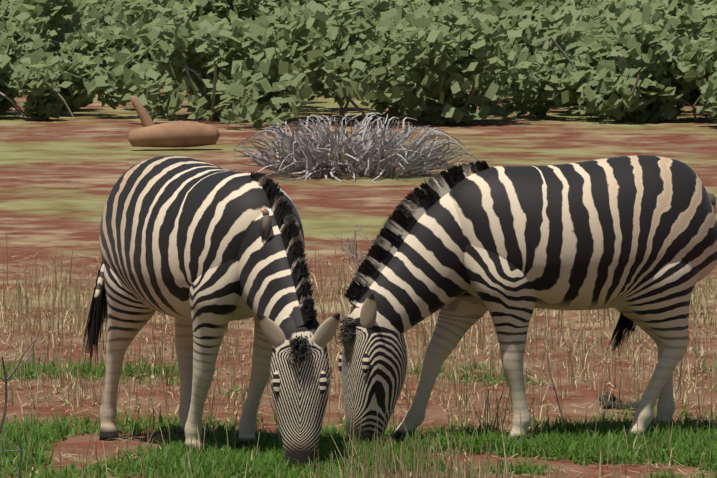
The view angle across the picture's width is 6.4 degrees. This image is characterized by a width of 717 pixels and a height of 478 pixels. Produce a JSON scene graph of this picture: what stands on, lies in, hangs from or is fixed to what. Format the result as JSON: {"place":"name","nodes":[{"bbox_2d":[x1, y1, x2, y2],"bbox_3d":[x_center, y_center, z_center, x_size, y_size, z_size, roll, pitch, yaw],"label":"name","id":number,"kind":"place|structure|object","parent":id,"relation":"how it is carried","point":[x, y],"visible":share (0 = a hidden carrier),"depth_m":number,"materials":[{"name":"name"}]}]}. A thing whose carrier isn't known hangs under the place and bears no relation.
{"place":"outdoors","nodes":[
{"label":"outdoors","id":0,"kind":"place"},
{"bbox_2d":[0,0,716,477],"bbox_3d":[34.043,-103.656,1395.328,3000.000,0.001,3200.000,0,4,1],"label":"ground","id":1,"kind":"structure","parent":0,"point":[62,174],"depth_m":44.24,"materials":[{"name":"soil"}]},
{"bbox_2d":[128,95,219,147],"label":"fallen log","id":2,"kind":"object","parent":1,"relation":"on","point":[149,133],"visible":1,"depth_m":52.73,"materials":[{"name":"brown wood"}]},
{"bbox_2d":[82,156,339,470],"bbox_3d":[-0.605,0.373,30.058,0.708,1.467,1.912,-3,5,-30],"label":"zebra","id":3,"kind":"object","parent":1,"relation":"on","point":[192,253],"visible":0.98,"depth_m":29.79,"materials":[{"name":"black"}]},
{"bbox_2d":[259,209,270,240],"bbox_3d":[-0.425,-0.046,29.534,0.067,0.188,0.049,2,5,22],"label":"bird","id":4,"kind":"object","parent":3,"relation":"attached to","point":[264,225],"visible":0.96,"depth_m":29.52},
{"bbox_2d":[0,221,682,477],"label":"bare twigs","id":5,"kind":"object","parent":1,"relation":"on","point":[5,379],"visible":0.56,"depth_m":31.22,"materials":[{"name":"brown plant"}]},
{"bbox_2d":[233,112,480,182],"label":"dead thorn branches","id":6,"kind":"object","parent":1,"relation":"on","point":[306,156],"visible":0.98,"depth_m":49.49,"materials":[{"name":"grey wood"}]},
{"bbox_2d":[0,0,716,129],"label":"treeline bush","id":7,"kind":"object","parent":1,"relation":"on","point":[231,61],"visible":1,"depth_m":56.87,"materials":[{"name":"green plant"}]},
{"bbox_2d":[0,354,716,477],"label":"green grass","id":8,"kind":"structure","parent":1,"relation":"on","point":[570,440],"depth_m":30.16,"materials":[{"name":"green plant"}]},
{"bbox_2d":[0,232,716,477],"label":"dry grass stalks","id":9,"kind":"object","parent":1,"relation":"on","point":[334,359],"visible":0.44,"depth_m":33.41,"materials":[{"name":"plant"}]},
{"bbox_2d":[336,155,716,443],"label":"zebra","id":10,"kind":"object","parent":1,"relation":"on","point":[464,247],"visible":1,"depth_m":30.38,"materials":[{"name":"black"}]},
{"bbox_2d":[599,393,639,410],"bbox_3d":[1.306,0.818,32.192,0.132,0.084,0.268,-4,6,-39],"label":"dung pile","id":11,"kind":"object","parent":1,"relation":"on","point":[635,404],"visible":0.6,"depth_m":32.17,"materials":[{"name":"grey"}]}
]}

